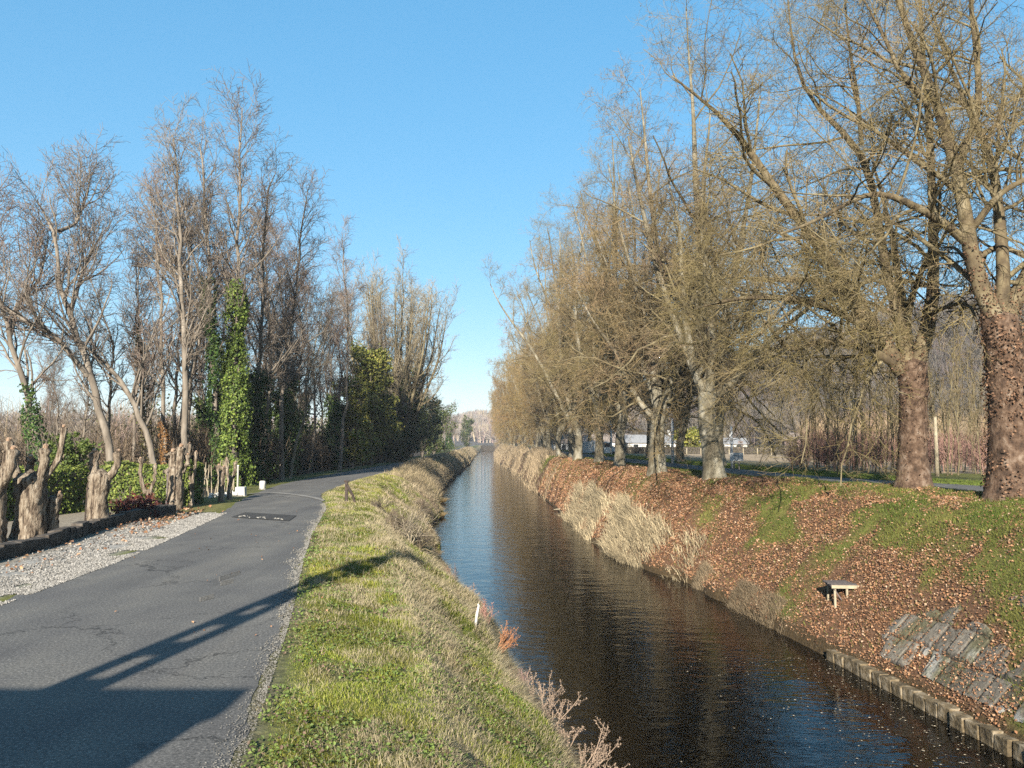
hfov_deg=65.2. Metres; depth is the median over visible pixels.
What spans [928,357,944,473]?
sapling
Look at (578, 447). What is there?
plane tree
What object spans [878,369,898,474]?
sapling
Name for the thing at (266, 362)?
bare tree
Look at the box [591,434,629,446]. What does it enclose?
house
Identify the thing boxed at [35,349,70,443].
bare tree
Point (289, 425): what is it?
bare tree
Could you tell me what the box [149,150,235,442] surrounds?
bare tree
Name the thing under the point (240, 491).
bollard
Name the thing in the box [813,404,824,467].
sapling
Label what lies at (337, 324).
bare tree
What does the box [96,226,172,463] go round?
bare tree
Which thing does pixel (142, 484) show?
pollard tree
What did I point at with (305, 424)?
bare tree
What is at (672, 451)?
utility pole
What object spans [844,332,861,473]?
sapling
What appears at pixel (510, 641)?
dead weed
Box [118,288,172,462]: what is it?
bare tree
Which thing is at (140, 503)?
shrub
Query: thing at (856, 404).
sapling
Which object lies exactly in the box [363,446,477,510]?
bank reeds
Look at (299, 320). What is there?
bare tree
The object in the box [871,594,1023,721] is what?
leaves on stones
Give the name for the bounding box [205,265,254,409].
bare tree
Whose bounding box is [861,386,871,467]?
sapling
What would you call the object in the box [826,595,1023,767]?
stone revetment
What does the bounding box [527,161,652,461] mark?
plane tree
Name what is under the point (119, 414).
scrub
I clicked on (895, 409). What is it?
sapling
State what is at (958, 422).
sapling
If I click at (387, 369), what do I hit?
bare tree
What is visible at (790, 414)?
sapling
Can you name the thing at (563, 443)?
house
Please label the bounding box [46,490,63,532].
pollard tree
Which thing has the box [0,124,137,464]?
bare tree
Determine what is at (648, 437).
plane tree
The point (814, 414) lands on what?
sapling
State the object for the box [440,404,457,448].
bare tree
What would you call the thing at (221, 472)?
pollard tree
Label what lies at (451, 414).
bare tree
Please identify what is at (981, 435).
sapling
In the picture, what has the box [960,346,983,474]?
sapling
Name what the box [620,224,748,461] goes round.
plane tree
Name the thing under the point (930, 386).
sapling
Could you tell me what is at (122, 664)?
towpath road
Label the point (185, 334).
bare tree
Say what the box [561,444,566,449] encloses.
window
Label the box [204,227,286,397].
bare tree
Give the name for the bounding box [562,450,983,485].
road verge grass
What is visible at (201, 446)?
woodland brush
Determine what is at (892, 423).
sapling
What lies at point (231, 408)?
bare tree
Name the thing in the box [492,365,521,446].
plane tree
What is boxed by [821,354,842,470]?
sapling
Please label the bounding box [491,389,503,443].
plane tree
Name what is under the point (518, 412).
plane tree
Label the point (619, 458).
plane tree
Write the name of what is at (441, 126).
sky
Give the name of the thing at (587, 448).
parked van
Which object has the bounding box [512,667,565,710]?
dead weed
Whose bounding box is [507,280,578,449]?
plane tree
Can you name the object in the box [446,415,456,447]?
bare tree
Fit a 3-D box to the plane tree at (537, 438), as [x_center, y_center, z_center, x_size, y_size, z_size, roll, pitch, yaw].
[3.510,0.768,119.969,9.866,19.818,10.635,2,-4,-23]
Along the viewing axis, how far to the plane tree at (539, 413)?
101.29 m
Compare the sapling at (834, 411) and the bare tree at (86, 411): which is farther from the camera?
the sapling at (834, 411)
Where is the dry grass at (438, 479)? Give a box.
[382,457,576,767]
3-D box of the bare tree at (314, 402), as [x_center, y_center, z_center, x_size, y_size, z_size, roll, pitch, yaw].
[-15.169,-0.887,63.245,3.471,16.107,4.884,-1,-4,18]
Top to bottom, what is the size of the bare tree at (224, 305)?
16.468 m
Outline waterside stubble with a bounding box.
[679,560,881,678]
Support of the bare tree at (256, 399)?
on the ground at (658, 676)
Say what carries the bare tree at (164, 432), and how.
on the ground at (658, 676)
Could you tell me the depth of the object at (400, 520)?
26.14 m
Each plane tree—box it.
[482,213,647,459]
[484,368,516,445]
[487,391,515,444]
[488,380,521,444]
[489,350,553,447]
[491,363,523,444]
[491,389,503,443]
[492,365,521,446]
[492,389,508,446]
[494,337,528,445]
[495,316,557,448]
[495,357,540,445]
[496,348,524,448]
[503,252,624,455]
[503,304,568,446]
[505,324,557,449]
[507,230,607,456]
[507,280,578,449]
[513,51,788,501]
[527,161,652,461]
[537,101,694,466]
[550,421,580,441]
[560,0,942,480]
[564,396,632,453]
[564,407,630,448]
[582,291,669,455]
[606,255,694,457]
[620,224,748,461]
[630,0,1023,502]
[647,191,814,465]
[677,0,1023,501]
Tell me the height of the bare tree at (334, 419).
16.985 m
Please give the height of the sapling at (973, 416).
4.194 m
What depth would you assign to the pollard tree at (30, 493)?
19.98 m
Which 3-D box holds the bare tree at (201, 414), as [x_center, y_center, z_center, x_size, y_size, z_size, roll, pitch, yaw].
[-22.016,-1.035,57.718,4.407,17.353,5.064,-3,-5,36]
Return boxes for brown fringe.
[428,525,582,766]
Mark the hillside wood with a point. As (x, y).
(938, 359)
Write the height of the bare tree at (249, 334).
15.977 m
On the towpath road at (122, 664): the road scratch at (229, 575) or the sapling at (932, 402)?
the road scratch at (229, 575)
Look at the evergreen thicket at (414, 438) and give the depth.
100.80 m
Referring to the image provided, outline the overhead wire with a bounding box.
[857,385,985,422]
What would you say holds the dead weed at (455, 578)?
on the ground at (658, 676)
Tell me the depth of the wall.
18.57 m
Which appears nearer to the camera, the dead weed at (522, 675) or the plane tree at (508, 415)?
the dead weed at (522, 675)
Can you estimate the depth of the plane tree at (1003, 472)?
21.51 m
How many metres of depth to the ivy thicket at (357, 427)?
68.50 m
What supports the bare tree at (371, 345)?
on the ground at (658, 676)
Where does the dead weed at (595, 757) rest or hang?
on the ground at (658, 676)
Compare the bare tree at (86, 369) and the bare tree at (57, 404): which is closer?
the bare tree at (86, 369)
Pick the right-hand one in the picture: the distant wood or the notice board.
the notice board
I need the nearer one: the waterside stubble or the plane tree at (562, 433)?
the waterside stubble
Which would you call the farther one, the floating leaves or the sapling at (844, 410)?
the sapling at (844, 410)
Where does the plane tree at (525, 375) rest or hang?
on the ground at (658, 676)
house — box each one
[550,434,594,449]
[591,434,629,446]
[625,430,683,446]
[699,434,748,446]
[783,433,799,446]
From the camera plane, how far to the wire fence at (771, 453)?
107.59 m
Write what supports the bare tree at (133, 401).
on the ground at (658, 676)
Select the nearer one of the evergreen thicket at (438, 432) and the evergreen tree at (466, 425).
the evergreen thicket at (438, 432)
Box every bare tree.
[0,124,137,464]
[0,153,94,465]
[0,239,188,464]
[30,334,73,440]
[34,346,71,438]
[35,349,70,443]
[55,215,142,427]
[58,310,108,439]
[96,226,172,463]
[110,220,172,461]
[114,90,235,454]
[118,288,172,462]
[119,93,257,486]
[121,153,219,464]
[130,309,166,456]
[144,175,222,440]
[145,189,219,449]
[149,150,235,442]
[178,245,223,414]
[179,255,247,477]
[187,189,274,479]
[198,60,282,488]
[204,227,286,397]
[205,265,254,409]
[207,273,265,421]
[224,126,306,483]
[229,206,308,467]
[243,193,295,452]
[244,291,260,366]
[245,210,327,475]
[247,292,283,430]
[248,235,328,477]
[251,289,279,397]
[254,266,309,422]
[258,207,334,392]
[264,161,337,479]
[271,294,319,420]
[278,271,340,478]
[292,305,317,469]
[294,261,323,468]
[296,278,352,471]
[307,277,371,469]
[308,281,360,407]
[309,215,369,471]
[309,286,341,437]
[314,283,363,469]
[349,299,395,465]
[379,331,393,461]
[423,379,441,453]
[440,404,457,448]
[442,398,460,436]
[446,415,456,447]
[451,414,459,446]
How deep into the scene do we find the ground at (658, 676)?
19.22 m
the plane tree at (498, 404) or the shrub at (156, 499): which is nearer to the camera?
the shrub at (156, 499)
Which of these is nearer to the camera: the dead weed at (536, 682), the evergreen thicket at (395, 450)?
the dead weed at (536, 682)
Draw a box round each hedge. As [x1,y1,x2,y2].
[6,464,89,520]
[99,459,205,508]
[613,445,801,454]
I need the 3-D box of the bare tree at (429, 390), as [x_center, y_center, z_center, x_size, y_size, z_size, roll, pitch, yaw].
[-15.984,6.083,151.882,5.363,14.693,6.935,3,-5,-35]
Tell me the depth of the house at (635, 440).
136.54 m
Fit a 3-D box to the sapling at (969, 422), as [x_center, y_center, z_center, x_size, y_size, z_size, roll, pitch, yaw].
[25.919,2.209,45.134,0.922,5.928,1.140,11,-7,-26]
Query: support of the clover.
on the ground at (658, 676)
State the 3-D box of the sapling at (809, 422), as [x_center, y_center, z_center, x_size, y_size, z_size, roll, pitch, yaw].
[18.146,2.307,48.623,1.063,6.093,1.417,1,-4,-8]
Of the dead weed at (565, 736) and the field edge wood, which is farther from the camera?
the field edge wood
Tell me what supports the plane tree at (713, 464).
on the ground at (658, 676)
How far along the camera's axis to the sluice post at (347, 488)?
30.03 m
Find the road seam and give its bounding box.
[249,492,323,500]
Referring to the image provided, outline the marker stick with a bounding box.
[474,601,479,625]
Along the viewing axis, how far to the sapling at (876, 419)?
41.21 m
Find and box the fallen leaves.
[538,455,1023,735]
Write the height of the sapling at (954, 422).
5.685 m
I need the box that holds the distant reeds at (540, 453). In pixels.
[493,444,566,499]
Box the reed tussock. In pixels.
[439,497,450,503]
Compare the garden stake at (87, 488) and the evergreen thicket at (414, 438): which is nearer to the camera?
the garden stake at (87, 488)
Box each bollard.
[235,487,246,495]
[258,481,265,489]
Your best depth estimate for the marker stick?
15.69 m
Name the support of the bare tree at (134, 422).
on the ground at (658, 676)
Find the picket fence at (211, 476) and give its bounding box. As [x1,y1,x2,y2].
[193,462,234,497]
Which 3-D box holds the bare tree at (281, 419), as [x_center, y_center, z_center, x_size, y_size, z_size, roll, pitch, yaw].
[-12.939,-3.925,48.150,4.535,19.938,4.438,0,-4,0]
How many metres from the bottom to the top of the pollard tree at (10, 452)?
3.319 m
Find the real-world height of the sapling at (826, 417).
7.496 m
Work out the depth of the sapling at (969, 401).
44.57 m
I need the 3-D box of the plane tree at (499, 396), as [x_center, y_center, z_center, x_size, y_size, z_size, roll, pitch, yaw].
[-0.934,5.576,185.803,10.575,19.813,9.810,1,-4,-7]
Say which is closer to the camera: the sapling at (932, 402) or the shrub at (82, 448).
the shrub at (82, 448)
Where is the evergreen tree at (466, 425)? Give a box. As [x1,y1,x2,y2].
[459,415,474,446]
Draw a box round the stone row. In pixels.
[208,491,234,497]
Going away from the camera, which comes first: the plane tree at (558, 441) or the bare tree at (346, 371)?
the bare tree at (346, 371)
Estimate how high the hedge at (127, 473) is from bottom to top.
1.925 m
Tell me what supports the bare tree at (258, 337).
on the ground at (658, 676)
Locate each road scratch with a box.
[200,593,214,601]
[219,570,239,580]
[221,578,233,585]
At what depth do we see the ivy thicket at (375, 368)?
77.31 m
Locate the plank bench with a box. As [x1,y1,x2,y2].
[822,580,859,607]
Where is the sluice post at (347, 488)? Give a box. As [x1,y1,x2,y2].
[344,480,355,502]
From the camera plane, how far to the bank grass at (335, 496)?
10.56 m
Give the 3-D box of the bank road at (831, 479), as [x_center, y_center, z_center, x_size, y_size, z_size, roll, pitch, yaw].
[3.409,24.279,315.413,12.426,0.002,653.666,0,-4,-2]
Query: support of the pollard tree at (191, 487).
on the ground at (658, 676)
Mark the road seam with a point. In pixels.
(292, 494)
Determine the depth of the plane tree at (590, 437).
112.44 m
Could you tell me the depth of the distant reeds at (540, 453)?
103.00 m
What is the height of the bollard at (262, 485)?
0.520 m
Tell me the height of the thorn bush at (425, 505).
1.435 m
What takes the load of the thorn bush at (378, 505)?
on the ground at (658, 676)
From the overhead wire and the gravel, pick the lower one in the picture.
the gravel
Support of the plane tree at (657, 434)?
on the ground at (658, 676)
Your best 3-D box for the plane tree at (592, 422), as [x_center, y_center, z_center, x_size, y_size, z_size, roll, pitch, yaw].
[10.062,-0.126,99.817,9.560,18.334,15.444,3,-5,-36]
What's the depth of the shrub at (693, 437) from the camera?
116.85 m
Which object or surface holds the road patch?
on the towpath road at (122, 664)
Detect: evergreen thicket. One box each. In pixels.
[380,400,410,462]
[404,397,438,459]
[412,394,445,456]
[423,403,458,454]
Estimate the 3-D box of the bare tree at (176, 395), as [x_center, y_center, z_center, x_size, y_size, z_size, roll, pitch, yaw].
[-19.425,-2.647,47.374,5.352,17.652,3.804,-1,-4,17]
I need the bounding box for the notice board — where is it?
[730,453,742,469]
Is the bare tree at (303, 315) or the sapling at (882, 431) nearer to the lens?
the sapling at (882, 431)
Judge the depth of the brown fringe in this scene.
12.59 m
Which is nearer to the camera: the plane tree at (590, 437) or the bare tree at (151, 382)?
the bare tree at (151, 382)
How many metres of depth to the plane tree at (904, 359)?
24.51 m
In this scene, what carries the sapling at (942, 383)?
on the ground at (658, 676)
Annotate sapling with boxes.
[781,374,799,461]
[794,377,805,467]
[803,373,816,468]
[803,378,820,468]
[804,346,819,467]
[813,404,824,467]
[817,351,832,468]
[817,401,830,463]
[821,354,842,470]
[823,349,841,469]
[827,370,841,469]
[828,361,846,474]
[828,381,848,470]
[839,359,854,471]
[840,384,858,470]
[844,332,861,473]
[849,354,862,466]
[854,328,872,472]
[858,392,874,470]
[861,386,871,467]
[863,357,880,473]
[870,346,884,472]
[873,363,894,472]
[874,399,889,470]
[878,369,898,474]
[879,370,898,472]
[880,369,898,474]
[884,370,893,471]
[888,382,898,466]
[891,373,898,468]
[927,343,939,423]
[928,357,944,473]
[928,360,944,472]
[928,371,944,471]
[931,366,955,473]
[937,375,952,471]
[939,329,964,475]
[942,353,974,474]
[946,365,961,474]
[946,365,967,472]
[954,352,968,470]
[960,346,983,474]
[961,342,978,471]
[961,395,981,473]
[964,372,979,471]
[970,363,985,466]
[976,404,985,470]
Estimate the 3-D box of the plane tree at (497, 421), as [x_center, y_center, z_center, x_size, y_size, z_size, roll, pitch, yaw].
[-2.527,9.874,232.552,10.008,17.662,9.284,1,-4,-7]
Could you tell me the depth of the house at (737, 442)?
146.23 m
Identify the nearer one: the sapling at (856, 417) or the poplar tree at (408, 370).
the sapling at (856, 417)
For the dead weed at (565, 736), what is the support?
on the ground at (658, 676)
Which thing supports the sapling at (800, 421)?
on the ground at (658, 676)
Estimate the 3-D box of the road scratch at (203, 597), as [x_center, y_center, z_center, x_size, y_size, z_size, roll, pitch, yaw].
[-4.483,3.142,11.778,0.204,0.010,0.560,-1,-4,17]
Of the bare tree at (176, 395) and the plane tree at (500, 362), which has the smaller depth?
the bare tree at (176, 395)
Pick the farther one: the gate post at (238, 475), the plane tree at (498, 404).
the plane tree at (498, 404)
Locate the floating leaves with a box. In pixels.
[680,658,1003,766]
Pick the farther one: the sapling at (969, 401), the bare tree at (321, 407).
the bare tree at (321, 407)
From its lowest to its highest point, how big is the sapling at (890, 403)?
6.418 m
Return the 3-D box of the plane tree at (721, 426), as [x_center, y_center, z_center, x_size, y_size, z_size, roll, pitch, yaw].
[14.042,-4.066,52.937,10.636,19.520,11.795,3,-5,-33]
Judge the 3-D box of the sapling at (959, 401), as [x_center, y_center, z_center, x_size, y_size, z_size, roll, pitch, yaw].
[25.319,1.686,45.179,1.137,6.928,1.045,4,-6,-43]
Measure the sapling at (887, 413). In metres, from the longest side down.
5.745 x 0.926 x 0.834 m
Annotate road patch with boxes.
[232,512,296,520]
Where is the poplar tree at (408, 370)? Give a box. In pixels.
[335,236,463,461]
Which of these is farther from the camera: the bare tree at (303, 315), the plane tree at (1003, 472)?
the bare tree at (303, 315)
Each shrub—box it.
[39,431,104,489]
[108,471,165,512]
[108,489,162,518]
[130,483,168,507]
[673,426,700,446]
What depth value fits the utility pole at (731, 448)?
46.84 m
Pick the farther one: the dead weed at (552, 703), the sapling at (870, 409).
the sapling at (870, 409)
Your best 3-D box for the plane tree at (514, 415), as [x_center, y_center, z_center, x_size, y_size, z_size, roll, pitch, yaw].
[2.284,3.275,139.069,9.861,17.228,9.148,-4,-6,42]
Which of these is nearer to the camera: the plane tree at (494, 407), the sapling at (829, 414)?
the sapling at (829, 414)
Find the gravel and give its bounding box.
[0,512,225,604]
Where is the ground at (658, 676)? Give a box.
[0,444,1023,767]
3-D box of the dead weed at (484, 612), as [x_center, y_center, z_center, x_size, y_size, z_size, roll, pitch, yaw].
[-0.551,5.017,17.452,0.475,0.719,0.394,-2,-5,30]
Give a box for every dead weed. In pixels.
[442,564,457,580]
[476,598,498,624]
[497,620,520,653]
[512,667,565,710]
[514,668,531,682]
[537,670,586,727]
[549,718,585,751]
[578,716,629,767]
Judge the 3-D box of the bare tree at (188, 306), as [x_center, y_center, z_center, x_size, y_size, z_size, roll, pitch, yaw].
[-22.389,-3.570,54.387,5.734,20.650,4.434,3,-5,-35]
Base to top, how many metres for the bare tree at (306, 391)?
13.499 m
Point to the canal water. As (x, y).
(487, 474)
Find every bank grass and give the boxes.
[233,468,590,767]
[533,454,1023,727]
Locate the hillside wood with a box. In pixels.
[512,278,1023,446]
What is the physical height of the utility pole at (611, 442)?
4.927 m
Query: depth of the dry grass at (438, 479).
41.49 m
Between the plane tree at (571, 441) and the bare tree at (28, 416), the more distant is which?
the plane tree at (571, 441)
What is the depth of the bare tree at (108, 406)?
43.18 m
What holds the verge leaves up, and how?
on the ground at (658, 676)
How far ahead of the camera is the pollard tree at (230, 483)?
31.77 m
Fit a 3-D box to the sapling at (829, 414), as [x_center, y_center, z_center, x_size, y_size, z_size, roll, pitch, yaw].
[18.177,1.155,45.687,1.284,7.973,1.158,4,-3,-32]
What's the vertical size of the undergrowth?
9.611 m
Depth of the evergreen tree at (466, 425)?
290.85 m
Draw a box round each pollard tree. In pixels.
[0,399,77,539]
[0,413,35,542]
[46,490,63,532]
[86,436,122,520]
[137,457,157,499]
[164,430,192,508]
[187,442,197,505]
[216,464,226,501]
[224,447,238,499]
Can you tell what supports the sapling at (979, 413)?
on the ground at (658, 676)
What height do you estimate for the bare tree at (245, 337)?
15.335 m
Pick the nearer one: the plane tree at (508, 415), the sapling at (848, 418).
the sapling at (848, 418)
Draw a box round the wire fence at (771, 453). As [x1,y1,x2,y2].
[626,448,799,454]
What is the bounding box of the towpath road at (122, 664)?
[0,445,473,767]
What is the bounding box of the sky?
[0,0,1023,420]
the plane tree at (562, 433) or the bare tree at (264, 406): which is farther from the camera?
the plane tree at (562, 433)
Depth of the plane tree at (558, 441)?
82.28 m
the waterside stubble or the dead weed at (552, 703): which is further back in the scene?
the waterside stubble
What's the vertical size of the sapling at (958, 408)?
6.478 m
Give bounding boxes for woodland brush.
[0,410,416,486]
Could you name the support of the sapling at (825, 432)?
on the ground at (658, 676)
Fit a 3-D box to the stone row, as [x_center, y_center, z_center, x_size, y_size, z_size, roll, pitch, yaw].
[-12.200,4.667,33.594,0.729,0.288,2.668,0,-4,0]
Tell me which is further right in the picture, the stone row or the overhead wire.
the overhead wire
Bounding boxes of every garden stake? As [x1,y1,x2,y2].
[84,484,88,520]
[165,468,168,504]
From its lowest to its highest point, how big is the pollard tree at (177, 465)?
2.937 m
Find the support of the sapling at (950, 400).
on the ground at (658, 676)
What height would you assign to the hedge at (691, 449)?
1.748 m
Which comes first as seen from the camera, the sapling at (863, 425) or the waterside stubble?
the waterside stubble
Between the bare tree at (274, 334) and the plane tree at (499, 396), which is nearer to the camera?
the bare tree at (274, 334)
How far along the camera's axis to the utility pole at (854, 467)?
45.82 m
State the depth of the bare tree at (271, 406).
71.86 m
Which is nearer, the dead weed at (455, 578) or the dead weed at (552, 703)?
the dead weed at (552, 703)
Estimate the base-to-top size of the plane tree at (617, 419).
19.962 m
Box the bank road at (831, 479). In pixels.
[515,445,983,491]
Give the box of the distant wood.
[0,379,646,443]
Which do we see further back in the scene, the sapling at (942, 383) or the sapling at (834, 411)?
the sapling at (834, 411)
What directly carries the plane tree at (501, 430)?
on the ground at (658, 676)
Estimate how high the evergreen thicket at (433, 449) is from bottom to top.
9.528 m
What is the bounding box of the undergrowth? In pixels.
[43,364,378,476]
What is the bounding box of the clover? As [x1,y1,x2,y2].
[240,511,566,767]
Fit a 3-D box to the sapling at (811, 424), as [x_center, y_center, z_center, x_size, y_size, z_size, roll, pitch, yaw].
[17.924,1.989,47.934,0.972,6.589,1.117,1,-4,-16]
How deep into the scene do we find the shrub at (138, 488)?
26.74 m
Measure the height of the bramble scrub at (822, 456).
3.183 m
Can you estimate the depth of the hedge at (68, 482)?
27.38 m
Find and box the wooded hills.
[51,326,979,446]
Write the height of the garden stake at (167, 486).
1.501 m
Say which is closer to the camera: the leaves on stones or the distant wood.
the leaves on stones
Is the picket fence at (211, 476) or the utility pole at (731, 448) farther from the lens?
the utility pole at (731, 448)
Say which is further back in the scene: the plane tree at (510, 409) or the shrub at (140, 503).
the plane tree at (510, 409)
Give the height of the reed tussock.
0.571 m
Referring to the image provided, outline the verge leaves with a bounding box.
[3,504,210,572]
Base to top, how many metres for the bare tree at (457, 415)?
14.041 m
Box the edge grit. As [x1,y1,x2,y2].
[198,503,325,767]
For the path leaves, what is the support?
on the ground at (658, 676)
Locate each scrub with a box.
[0,381,326,472]
[780,424,987,474]
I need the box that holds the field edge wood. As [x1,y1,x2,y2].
[788,403,986,461]
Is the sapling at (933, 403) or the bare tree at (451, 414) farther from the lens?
the bare tree at (451, 414)
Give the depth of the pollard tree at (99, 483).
21.30 m
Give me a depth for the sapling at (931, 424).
44.17 m
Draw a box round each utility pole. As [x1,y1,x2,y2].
[610,425,611,454]
[669,418,675,462]
[730,426,732,468]
[850,385,855,469]
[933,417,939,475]
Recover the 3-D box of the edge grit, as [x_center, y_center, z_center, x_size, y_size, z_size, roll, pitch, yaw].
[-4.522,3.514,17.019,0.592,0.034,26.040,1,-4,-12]
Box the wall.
[0,504,175,560]
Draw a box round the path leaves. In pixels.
[29,500,529,742]
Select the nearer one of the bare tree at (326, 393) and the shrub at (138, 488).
the shrub at (138, 488)
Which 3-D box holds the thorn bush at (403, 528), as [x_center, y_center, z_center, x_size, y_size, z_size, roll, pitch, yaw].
[-3.369,4.588,25.942,1.957,1.633,2.385,-1,-4,12]
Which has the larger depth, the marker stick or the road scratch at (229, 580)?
the marker stick
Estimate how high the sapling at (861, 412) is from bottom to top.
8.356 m
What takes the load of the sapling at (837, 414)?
on the ground at (658, 676)
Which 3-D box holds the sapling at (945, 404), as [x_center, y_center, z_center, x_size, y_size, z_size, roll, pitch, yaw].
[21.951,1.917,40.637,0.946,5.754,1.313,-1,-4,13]
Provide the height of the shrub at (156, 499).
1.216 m
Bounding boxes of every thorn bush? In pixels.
[370,493,393,510]
[382,500,441,543]
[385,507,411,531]
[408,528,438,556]
[412,496,437,515]
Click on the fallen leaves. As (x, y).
(628, 474)
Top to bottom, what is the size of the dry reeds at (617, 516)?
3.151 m
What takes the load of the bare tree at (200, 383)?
on the ground at (658, 676)
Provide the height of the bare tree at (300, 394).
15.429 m
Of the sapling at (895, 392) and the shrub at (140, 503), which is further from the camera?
the sapling at (895, 392)
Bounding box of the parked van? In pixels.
[583,442,614,453]
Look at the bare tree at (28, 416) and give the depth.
34.60 m
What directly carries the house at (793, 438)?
on the ground at (658, 676)
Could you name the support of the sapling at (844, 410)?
on the ground at (658, 676)
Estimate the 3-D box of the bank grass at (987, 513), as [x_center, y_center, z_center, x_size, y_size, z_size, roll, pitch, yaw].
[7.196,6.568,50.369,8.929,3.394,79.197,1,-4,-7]
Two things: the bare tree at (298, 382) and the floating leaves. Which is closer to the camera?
the floating leaves
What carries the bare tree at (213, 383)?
on the ground at (658, 676)
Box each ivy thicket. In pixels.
[331,371,377,467]
[348,338,406,464]
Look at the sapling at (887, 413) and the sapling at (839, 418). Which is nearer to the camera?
the sapling at (839, 418)
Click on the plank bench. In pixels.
(841, 584)
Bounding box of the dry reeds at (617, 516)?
[553,477,712,586]
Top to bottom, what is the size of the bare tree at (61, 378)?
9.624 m
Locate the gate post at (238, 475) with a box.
[237,465,239,486]
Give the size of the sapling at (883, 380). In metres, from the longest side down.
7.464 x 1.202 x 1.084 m

